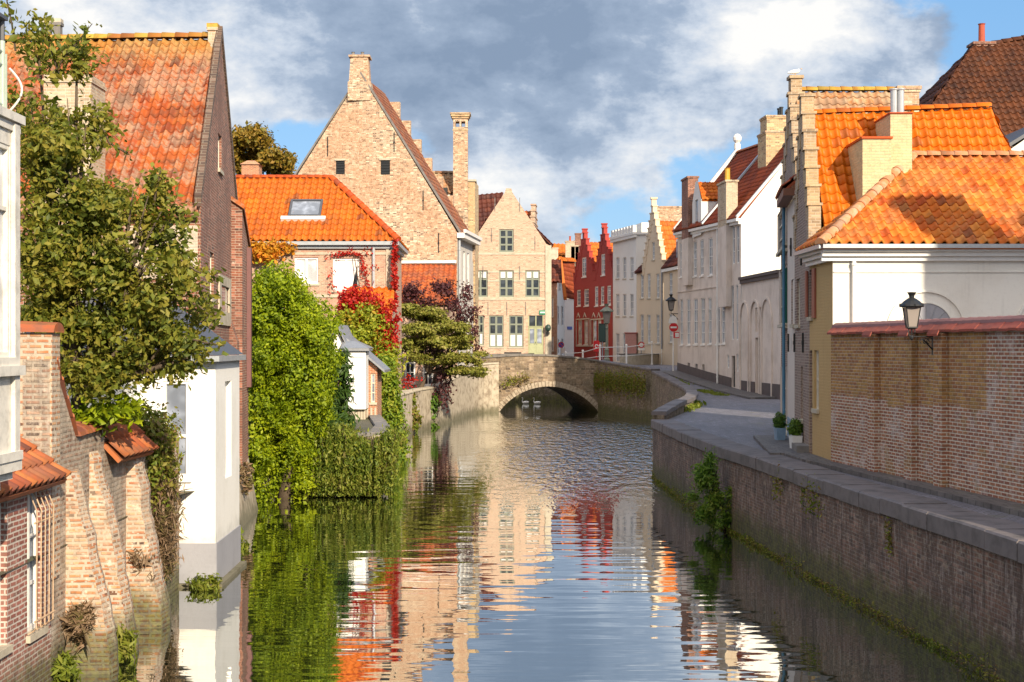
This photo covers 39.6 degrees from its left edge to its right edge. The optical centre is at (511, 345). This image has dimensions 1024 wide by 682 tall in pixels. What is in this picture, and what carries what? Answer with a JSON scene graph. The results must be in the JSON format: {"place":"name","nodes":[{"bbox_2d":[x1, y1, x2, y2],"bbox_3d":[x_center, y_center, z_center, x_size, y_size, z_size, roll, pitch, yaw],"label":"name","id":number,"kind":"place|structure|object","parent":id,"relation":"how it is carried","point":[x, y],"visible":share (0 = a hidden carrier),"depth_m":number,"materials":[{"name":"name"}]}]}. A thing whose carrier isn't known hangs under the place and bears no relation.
{"place":"outdoors","nodes":[
{"label":"outdoors","id":0,"kind":"place"},
{"bbox_2d":[0,371,681,574],"bbox_3d":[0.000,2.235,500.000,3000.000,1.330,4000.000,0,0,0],"label":"ground","id":1,"kind":"structure","parent":0,"point":[365,424],"depth_m":49.55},
{"bbox_2d":[0,437,71,681],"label":"brick house","id":2,"kind":"structure","parent":1,"relation":"on","point":[26,501],"depth_m":18.98,"materials":[{"name":"red brick"}]},
{"bbox_2d":[0,503,12,658],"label":"window","id":3,"kind":"structure","parent":2,"relation":"in","point":[5,650],"depth_m":18.24,"materials":[{"name":"white paint"}]},
{"bbox_2d":[0,13,25,481],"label":"white bay","id":4,"kind":"object","parent":2,"relation":"on","point":[12,369],"visible":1,"depth_m":15.88,"materials":[{"name":"paint"}]},
{"bbox_2d":[0,142,16,365],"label":"window","id":5,"kind":"structure","parent":4,"relation":"in","point":[5,360],"depth_m":15.82,"materials":[{"name":"white paint"}]},
{"bbox_2d":[26,492,48,642],"bbox_3d":[-6.535,2.973,19.329,0.230,2.003,0.742,0,0,0],"label":"window","id":6,"kind":"structure","parent":2,"relation":"in","point":[31,512],"depth_m":19.54,"materials":[{"name":"white paint"}]},
{"bbox_2d":[20,321,178,681],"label":"buttressed wall","id":7,"kind":"structure","parent":1,"relation":"on","point":[100,492],"depth_m":20.98,"materials":[{"name":"brick"}]},
{"bbox_2d":[58,597,98,655],"bbox_3d":[-6.307,4.068,20.595,0.668,0.829,0.665,0,0,0],"label":"dry tuft","id":8,"kind":"object","parent":7,"relation":"attached to","point":[80,617],"visible":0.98,"depth_m":20.52,"materials":[{"name":"beige plant"}]},
{"bbox_2d":[89,395,192,582],"bbox_3d":[-6.919,2.747,26.037,2.250,3.645,1.747,0,0,0],"label":"wall vine","id":9,"kind":"object","parent":7,"relation":"attached to","point":[163,464],"depth_m":25.90,"materials":[{"name":"green plant"}]},
{"bbox_2d":[127,548,160,580],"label":"dry tuft","id":10,"kind":"object","parent":7,"relation":"attached to","point":[136,557],"visible":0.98,"depth_m":24.07,"materials":[{"name":"brown plant"}]},
{"bbox_2d":[71,385,148,437],"bbox_3d":[-6.469,1.817,22.532,1.545,2.390,1.470,0,0,0],"label":"garden shrub","id":11,"kind":"object","parent":1,"relation":"on","point":[107,413],"visible":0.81,"depth_m":22.25,"materials":[{"name":"green plant"}]},
{"bbox_2d":[0,0,230,416],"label":"leafy tree","id":12,"kind":"object","parent":1,"relation":"on","point":[58,271],"visible":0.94,"depth_m":22.04,"materials":[{"name":"green plant"}]},
{"bbox_2d":[5,18,257,526],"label":"brick house","id":13,"kind":"structure","parent":1,"relation":"on","point":[168,99],"depth_m":35.23,"materials":[{"name":"brown brick"}]},
{"bbox_2d":[222,286,227,311],"bbox_3d":[-7.565,-1.206,37.227,0.030,0.670,2.141,0,0,-6],"label":"niche window","id":14,"kind":"structure","parent":13,"relation":"in","point":[224,290],"depth_m":37.74,"materials":[{"name":"grey glass"}]},
{"bbox_2d":[239,461,256,494],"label":"dry tuft","id":15,"kind":"object","parent":13,"relation":"attached to","point":[245,473],"visible":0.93,"depth_m":38.40,"materials":[{"name":"beige plant"}]},
{"bbox_2d":[24,297,246,587],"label":"white annexe","id":16,"kind":"structure","parent":1,"relation":"on","point":[207,405],"depth_m":28.30,"materials":[{"name":"paint"}]},
{"bbox_2d":[163,381,191,481],"bbox_3d":[-6.689,1.717,28.325,0.629,2.008,0.170,0,0,0],"label":"window","id":17,"kind":"structure","parent":16,"relation":"in","point":[179,397],"depth_m":28.38,"materials":[{"name":"white glass"}]},
{"bbox_2d":[240,161,262,174],"bbox_3d":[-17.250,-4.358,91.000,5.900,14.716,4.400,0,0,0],"label":"chimney","id":18,"kind":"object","parent":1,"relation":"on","point":[251,167],"depth_m":90.00,"materials":[{"name":"orange brick"}]},
{"bbox_2d":[232,120,297,174],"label":"autumn tree","id":19,"kind":"object","parent":1,"relation":"on","point":[251,142],"visible":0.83,"depth_m":109.85,"materials":[{"name":"green plant"}]},
{"bbox_2d":[236,174,408,386],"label":"hipped house","id":20,"kind":"structure","parent":1,"relation":"on","point":[316,218],"depth_m":70.02,"materials":[{"name":"orange tile"}]},
{"bbox_2d":[295,257,319,285],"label":"window","id":21,"kind":"structure","parent":20,"relation":"in","point":[307,265],"depth_m":69.78,"materials":[{"name":"white paint"}]},
{"bbox_2d":[248,235,410,390],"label":"red creeper","id":22,"kind":"object","parent":20,"relation":"attached to","point":[361,317],"visible":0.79,"depth_m":65.68,"materials":[{"name":"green plant"}]},
{"bbox_2d":[331,258,358,292],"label":"window","id":23,"kind":"structure","parent":20,"relation":"in","point":[345,275],"depth_m":69.73,"materials":[{"name":"white paint"}]},
{"bbox_2d":[322,346,359,428],"bbox_3d":[-6.057,1.724,48.983,1.731,3.408,1.808,0,0,0],"label":"fir tree","id":24,"kind":"object","parent":1,"relation":"on","point":[344,394],"visible":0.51,"depth_m":48.67,"materials":[{"name":"green plant"}]},
{"bbox_2d":[342,286,393,341],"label":"orange lean to","id":25,"kind":"object","parent":1,"relation":"on","point":[387,293],"visible":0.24,"depth_m":68.94,"materials":[{"name":"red tile"}]},
{"bbox_2d":[294,52,481,365],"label":"gable house","id":26,"kind":"structure","parent":1,"relation":"on","point":[366,148],"depth_m":94.67,"materials":[{"name":"brick"}]},
{"bbox_2d":[377,348,412,456],"bbox_3d":[-5.392,2.558,61.961,2.167,4.929,2.371,0,0,0],"label":"green creeper","id":27,"kind":"object","parent":1,"relation":"on","point":[392,406],"visible":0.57,"depth_m":61.54,"materials":[{"name":"green plant"}]},
{"bbox_2d":[402,260,456,389],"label":"tiled lean to","id":28,"kind":"object","parent":1,"relation":"on","point":[424,274],"visible":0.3,"depth_m":91.93,"materials":[{"name":"red brick"}]},
{"bbox_2d":[404,362,416,384],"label":"window","id":29,"kind":"structure","parent":28,"relation":"in","point":[411,370],"depth_m":89.77,"materials":[{"name":"white paint"}]},
{"bbox_2d":[402,276,484,412],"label":"purple tree","id":30,"kind":"object","parent":1,"relation":"on","point":[410,292],"visible":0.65,"depth_m":85.46,"materials":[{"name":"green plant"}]},
{"bbox_2d":[402,300,491,387],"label":"layered tree","id":31,"kind":"object","parent":1,"relation":"on","point":[458,339],"visible":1,"depth_m":81.91,"materials":[{"name":"green plant"}]},
{"bbox_2d":[433,112,478,356],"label":"yellow house","id":32,"kind":"structure","parent":1,"relation":"on","point":[463,189],"depth_m":103.20,"materials":[{"name":"brick"}]},
{"bbox_2d":[479,192,502,230],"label":"dark roofed house","id":33,"kind":"structure","parent":1,"relation":"on","point":[487,202],"depth_m":130.25,"materials":[{"name":"tile"}]},
{"bbox_2d":[479,188,553,353],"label":"house","id":34,"kind":"structure","parent":1,"relation":"on","point":[515,247],"depth_m":125.00,"materials":[{"name":"brick"}]},
{"bbox_2d":[479,315,484,345],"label":"window","id":35,"kind":"structure","parent":34,"relation":"in","point":[481,322],"depth_m":125.09,"materials":[{"name":"grey paint"}]},
{"bbox_2d":[479,270,487,297],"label":"window","id":36,"kind":"structure","parent":34,"relation":"in","point":[483,277],"depth_m":125.09,"materials":[{"name":"grey paint"}]},
{"bbox_2d":[488,315,503,347],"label":"window","id":37,"kind":"structure","parent":34,"relation":"in","point":[495,321],"depth_m":125.12,"materials":[{"name":"white glass"}]},
{"bbox_2d":[499,229,513,252],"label":"window","id":38,"kind":"structure","parent":34,"relation":"in","point":[506,236],"depth_m":125.09,"materials":[{"name":"grey paint"}]},
{"bbox_2d":[499,270,513,297],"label":"window","id":39,"kind":"structure","parent":34,"relation":"in","point":[506,277],"depth_m":125.09,"materials":[{"name":"grey paint"}]},
{"bbox_2d":[508,315,523,347],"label":"window","id":40,"kind":"structure","parent":34,"relation":"in","point":[516,322],"depth_m":125.12,"materials":[{"name":"white glass"}]},
{"bbox_2d":[525,270,539,297],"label":"window","id":41,"kind":"structure","parent":34,"relation":"in","point":[532,277],"depth_m":125.09,"materials":[{"name":"grey paint"}]},
{"bbox_2d":[528,315,543,353],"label":"double door","id":42,"kind":"structure","parent":34,"relation":"in","point":[535,323],"depth_m":125.09,"materials":[{"name":"yellow paint"}]},
{"bbox_2d":[525,204,537,227],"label":"stepped gable house","id":43,"kind":"structure","parent":1,"relation":"on","point":[532,213],"depth_m":139.95,"materials":[{"name":"beige brick"}]},
{"bbox_2d":[551,259,561,354],"bbox_3d":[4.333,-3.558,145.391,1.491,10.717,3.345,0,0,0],"label":"brown brick house","id":44,"kind":"structure","parent":1,"relation":"on","point":[556,272],"depth_m":144.00,"materials":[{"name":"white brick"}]},
{"bbox_2d":[557,257,575,355],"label":"white house","id":45,"kind":"structure","parent":1,"relation":"on","point":[565,316],"depth_m":148.65,"materials":[{"name":"paint"}]},
{"bbox_2d":[551,233,581,298],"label":"distant orange roof house","id":46,"kind":"structure","parent":1,"relation":"on","point":[569,249],"depth_m":167.60,"materials":[{"name":"red brick"}]},
{"bbox_2d":[573,223,612,361],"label":"red double gable house","id":47,"kind":"structure","parent":1,"relation":"on","point":[593,282],"depth_m":137.28,"materials":[{"name":"paint"}]},
{"bbox_2d":[600,304,613,360],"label":"lamp post","id":48,"kind":"object","parent":1,"relation":"on","point":[606,310],"visible":0.89,"depth_m":111.82,"materials":[{"name":"metal"}]},
{"bbox_2d":[565,341,661,364],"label":"street railing","id":49,"kind":"object","parent":1,"relation":"on","point":[600,347],"visible":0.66,"depth_m":107.50,"materials":[{"name":"white metal"}]},
{"bbox_2d":[610,223,648,361],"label":"white flat topped house","id":50,"kind":"structure","parent":1,"relation":"on","point":[628,242],"depth_m":126.94,"materials":[{"name":"paint"}]},
{"bbox_2d":[619,353,658,364],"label":"wall","id":51,"kind":"structure","parent":1,"relation":"on","point":[637,359],"depth_m":112.43,"materials":[{"name":"stone"}]},
{"bbox_2d":[634,197,681,364],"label":"cream stepped gable house","id":52,"kind":"structure","parent":1,"relation":"on","point":[660,247],"depth_m":116.62,"materials":[{"name":"paint"}]},
{"bbox_2d":[661,239,677,364],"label":"cream low house","id":53,"kind":"structure","parent":1,"relation":"on","point":[669,268],"depth_m":111.61,"materials":[{"name":"paint"}]},
{"bbox_2d":[672,107,785,388],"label":"long white house","id":54,"kind":"structure","parent":1,"relation":"on","point":[724,230],"depth_m":84.05,"materials":[{"name":"paint"}]},
{"bbox_2d":[666,294,677,318],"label":"corner lantern","id":55,"kind":"object","parent":54,"relation":"attached to","point":[670,300],"visible":1,"depth_m":96.64,"materials":[{"name":"black metal"}]},
{"bbox_2d":[686,299,689,345],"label":"window","id":56,"kind":"structure","parent":54,"relation":"in","point":[688,300],"depth_m":93.83,"materials":[{"name":"white paint"}]},
{"bbox_2d":[693,298,697,345],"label":"window","id":57,"kind":"structure","parent":54,"relation":"in","point":[696,299],"depth_m":91.10,"materials":[{"name":"grey glass"}]},
{"bbox_2d":[699,239,703,277],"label":"window","id":58,"kind":"structure","parent":54,"relation":"in","point":[702,241],"depth_m":89.25,"materials":[{"name":"white paint"}]},
{"bbox_2d":[700,298,704,345],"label":"window","id":59,"kind":"structure","parent":54,"relation":"in","point":[703,299],"depth_m":88.96,"materials":[{"name":"grey glass"}]},
{"bbox_2d":[707,297,711,344],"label":"window","id":60,"kind":"structure","parent":54,"relation":"in","point":[710,299],"depth_m":87.20,"materials":[{"name":"grey glass"}]},
{"bbox_2d":[707,238,712,276],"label":"window","id":61,"kind":"structure","parent":54,"relation":"in","point":[710,239],"depth_m":87.20,"materials":[{"name":"white paint"}]},
{"bbox_2d":[720,307,724,344],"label":"window","id":62,"kind":"structure","parent":54,"relation":"in","point":[723,308],"depth_m":83.70,"materials":[{"name":"white paint"}]},
{"bbox_2d":[738,270,780,399],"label":"arched white building","id":63,"kind":"structure","parent":1,"relation":"on","point":[761,343],"depth_m":74.36,"materials":[{"name":"paint"}]},
{"bbox_2d":[775,174,795,436],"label":"narrow cream house","id":64,"kind":"structure","parent":1,"relation":"on","point":[785,194],"depth_m":41.11,"materials":[{"name":"paint"}]},
{"bbox_2d":[780,75,921,366],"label":"stepped gable house","id":65,"kind":"structure","parent":1,"relation":"on","point":[831,97],"depth_m":43.70,"materials":[{"name":"brick"}]},
{"bbox_2d":[787,88,1011,453],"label":"stepped gable house","id":66,"kind":"structure","parent":1,"relation":"on","point":[844,160],"depth_m":35.62,"materials":[{"name":"orange tile"}]},
{"bbox_2d":[793,150,1023,459],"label":"white hipped house","id":67,"kind":"structure","parent":1,"relation":"on","point":[941,233],"depth_m":32.15,"materials":[{"name":"tile"}]},
{"bbox_2d":[811,350,818,413],"bbox_3d":[7.271,0.865,33.768,0.215,1.488,0.622,0,0,0],"label":"window","id":68,"kind":"structure","parent":67,"relation":"in","point":[816,411],"depth_m":33.97,"materials":[{"name":"beige paint"}]},
{"bbox_2d":[827,315,1023,503],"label":"garden wall","id":69,"kind":"structure","parent":1,"relation":"on","point":[949,412],"depth_m":26.40,"materials":[{"name":"brick"}]},
{"bbox_2d":[899,292,932,354],"bbox_3d":[7.600,-0.409,26.634,0.700,1.177,0.476,0,0,0],"label":"wall lantern","id":70,"kind":"object","parent":69,"relation":"attached to","point":[912,306],"depth_m":26.54,"materials":[{"name":"black metal"}]},
{"bbox_2d":[919,23,1023,147],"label":"brown roofed house","id":71,"kind":"structure","parent":1,"relation":"on","point":[981,69],"depth_m":54.69,"materials":[{"name":"brown tile"}]},
{"bbox_2d":[1005,128,1023,156],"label":"white gabled dormer house","id":72,"kind":"structure","parent":1,"relation":"on","point":[1015,140],"depth_m":45.30,"materials":[{"name":"paint"}]},
{"bbox_2d":[0,0,1023,243],"label":"sky","id":73,"kind":"structure","parent":0,"point":[590,111],"materials":[{"name":"blue"}]},
{"bbox_2d":[66,402,996,681],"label":"canal water","id":74,"kind":"structure","parent":0,"point":[540,542],"depth_m":27.61,"materials":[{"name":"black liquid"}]},
{"bbox_2d":[50,648,82,681],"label":"water weed","id":75,"kind":"object","parent":74,"relation":"in","point":[64,668],"visible":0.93,"depth_m":20.16,"materials":[{"name":"green plant"}]},
{"bbox_2d":[116,623,138,662],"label":"water weed","id":76,"kind":"object","parent":74,"relation":"in","point":[126,647],"visible":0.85,"depth_m":21.54,"materials":[{"name":"green plant"}]},
{"bbox_2d":[184,572,222,591],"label":"water weed","id":77,"kind":"object","parent":74,"relation":"in","point":[199,585],"visible":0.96,"depth_m":27.87,"materials":[{"name":"green plant"}]},
{"bbox_2d":[248,257,348,503],"bbox_3d":[-6.950,1.222,44.626,3.646,7.810,5.457,0,0,0],"label":"ivy tree","id":78,"kind":"object","parent":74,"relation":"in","point":[291,391],"visible":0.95,"depth_m":43.28,"materials":[{"name":"green plant"}]},
{"bbox_2d":[333,325,372,418],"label":"garden house","id":79,"kind":"structure","parent":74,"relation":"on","point":[359,352],"depth_m":55.43,"materials":[{"name":"white paint"}]},
{"bbox_2d":[339,333,389,419],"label":"brick outhouse","id":80,"kind":"structure","parent":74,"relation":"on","point":[377,366],"depth_m":57.06,"materials":[{"name":"beige paint"}]},
{"bbox_2d":[369,373,376,404],"bbox_3d":[-5.565,1.755,57.045,0.308,1.253,0.210,0,0,0],"label":"window","id":81,"kind":"structure","parent":80,"relation":"in","point":[372,402],"depth_m":57.06,"materials":[{"name":"beige paint"}]},
{"bbox_2d":[412,389,423,432],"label":"bank shrub","id":82,"kind":"object","parent":74,"relation":"on","point":[417,418],"visible":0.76,"depth_m":77.83,"materials":[{"name":"green plant"}]},
{"bbox_2d":[430,392,441,427],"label":"bank shrub","id":83,"kind":"object","parent":74,"relation":"on","point":[434,405],"visible":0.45,"depth_m":82.62,"materials":[{"name":"green plant"}]},
{"bbox_2d":[660,370,775,398],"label":"pavement","id":84,"kind":"structure","parent":0,"point":[704,383],"depth_m":81.65,"materials":[{"name":"grey stone"}]},
{"bbox_2d":[753,435,801,455],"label":"pavement","id":85,"kind":"structure","parent":0,"point":[770,444],"depth_m":37.41,"materials":[{"name":"grey stone"}]},
{"bbox_2d":[772,412,787,439],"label":"potted shrub","id":86,"kind":"object","parent":85,"relation":"on","point":[779,421],"visible":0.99,"depth_m":39.13,"materials":[{"name":"green plant"}]},
{"bbox_2d":[787,417,802,447],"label":"potted shrub","id":87,"kind":"object","parent":85,"relation":"on","point":[795,429],"visible":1,"depth_m":35.88,"materials":[{"name":"green plant"}]},
{"bbox_2d":[784,453,830,463],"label":"pavement","id":88,"kind":"structure","parent":0,"point":[804,457],"depth_m":33.17,"materials":[{"name":"grey stone"}]},
{"bbox_2d":[619,362,1023,523],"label":"street","id":89,"kind":"structure","parent":0,"point":[741,420],"depth_m":51.04,"materials":[{"name":"grey asphalt"}]},
{"bbox_2d":[599,324,605,359],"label":"sign","id":90,"kind":"object","parent":89,"relation":"on","point":[602,333],"visible":0.92,"depth_m":107.88,"materials":[{"name":"green metal"}]},
{"bbox_2d":[625,332,636,353],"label":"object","id":91,"kind":"object","parent":89,"relation":"on","point":[630,338],"visible":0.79,"depth_m":121.00,"materials":[{"name":"pink metal"}]},
{"bbox_2d":[668,315,678,370],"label":"no entry sign","id":92,"kind":"object","parent":89,"relation":"on","point":[673,327],"visible":0.94,"depth_m":96.42,"materials":[{"name":"red metal"}]},
{"bbox_2d":[684,399,706,411],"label":"plant","id":93,"kind":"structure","parent":89,"relation":"on","point":[696,404],"depth_m":59.97,"materials":[{"name":"green plant"}]},
{"bbox_2d":[675,377,730,395],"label":"street grass","id":94,"kind":"structure","parent":89,"relation":"on","point":[712,392],"depth_m":77.58,"materials":[{"name":"green plant"}]},
{"bbox_2d":[811,461,1023,517],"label":"pavement","id":95,"kind":"structure","parent":0,"point":[999,505],"depth_m":25.92,"materials":[{"name":"grey stone"}]},
{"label":"canal bed","id":96,"kind":"structure","parent":0,"visible":0},
{"bbox_2d":[248,414,389,497],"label":"terrace wall","id":97,"kind":"structure","parent":96,"relation":"on","point":[377,421],"depth_m":47.25,"materials":[{"name":"grey stone"}]},
{"bbox_2d":[294,421,337,497],"bbox_3d":[-6.136,3.627,45.618,2.081,2.404,2.897,0,0,0],"label":"hanging shrub","id":98,"kind":"object","parent":97,"relation":"hanging from","point":[324,480],"visible":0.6,"depth_m":44.74,"materials":[{"name":"green plant"}]},
{"bbox_2d":[325,415,372,497],"bbox_3d":[-5.110,3.514,45.497,1.881,2.606,2.547,0,0,0],"label":"hanging shrub","id":99,"kind":"object","parent":97,"relation":"hanging from","point":[348,452],"visible":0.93,"depth_m":44.80,"materials":[{"name":"green plant"}]},
{"bbox_2d":[353,420,410,497],"bbox_3d":[-4.164,3.629,45.477,1.832,2.385,2.562,0,0,0],"label":"hanging shrub","id":100,"kind":"object","parent":97,"relation":"hanging from","point":[383,452],"visible":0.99,"depth_m":44.84,"materials":[{"name":"green plant"}]},
{"bbox_2d":[401,362,498,434],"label":"bank wall","id":101,"kind":"structure","parent":96,"relation":"on","point":[471,396],"depth_m":92.68,"materials":[{"name":"stone"}]},
{"bbox_2d":[480,354,597,411],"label":"arch bridge","id":102,"kind":"structure","parent":96,"relation":"on","point":[569,379],"depth_m":102.44,"materials":[{"name":"brick"}]},
{"bbox_2d":[488,359,532,390],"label":"bridge creeper","id":103,"kind":"object","parent":102,"relation":"attached to","point":[515,380],"visible":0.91,"depth_m":102.18,"materials":[{"name":"green plant"}]},
{"bbox_2d":[509,387,572,407],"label":"canal wall","id":104,"kind":"structure","parent":96,"relation":"on","point":[543,394],"depth_m":120.50,"materials":[{"name":"brick"}]},
{"bbox_2d":[597,360,659,420],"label":"quay wall","id":105,"kind":"structure","parent":96,"relation":"on","point":[630,407],"depth_m":95.25,"materials":[{"name":"brick"}]},
{"bbox_2d":[593,365,647,401],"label":"abutment creeper","id":106,"kind":"object","parent":105,"relation":"attached to","point":[624,381],"visible":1,"depth_m":95.50,"materials":[{"name":"green plant"}]},
{"bbox_2d":[651,371,697,418],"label":"quay wall","id":107,"kind":"structure","parent":96,"relation":"on","point":[672,396],"depth_m":77.76,"materials":[{"name":"brick"}]},
{"bbox_2d":[651,419,1023,681],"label":"quay wall","id":108,"kind":"structure","parent":96,"relation":"on","point":[945,574],"depth_m":24.96,"materials":[{"name":"brick"}]},
{"bbox_2d":[682,445,732,529],"bbox_3d":[5.311,3.807,36.824,1.801,2.454,1.239,0,0,0],"label":"quay shrub","id":109,"kind":"object","parent":108,"relation":"attached to","point":[714,499],"visible":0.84,"depth_m":36.60,"materials":[{"name":"green plant"}]},
{"bbox_2d":[651,470,1007,681],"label":"waterline moss","id":110,"kind":"object","parent":108,"relation":"attached to","point":[763,549],"visible":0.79,"depth_m":26.74,"materials":[{"name":"green plant"}]},
{"bbox_2d":[770,459,893,556],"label":"wall weeds","id":111,"kind":"object","parent":108,"relation":"attached to","point":[889,539],"depth_m":29.03,"materials":[{"name":"green plant"}]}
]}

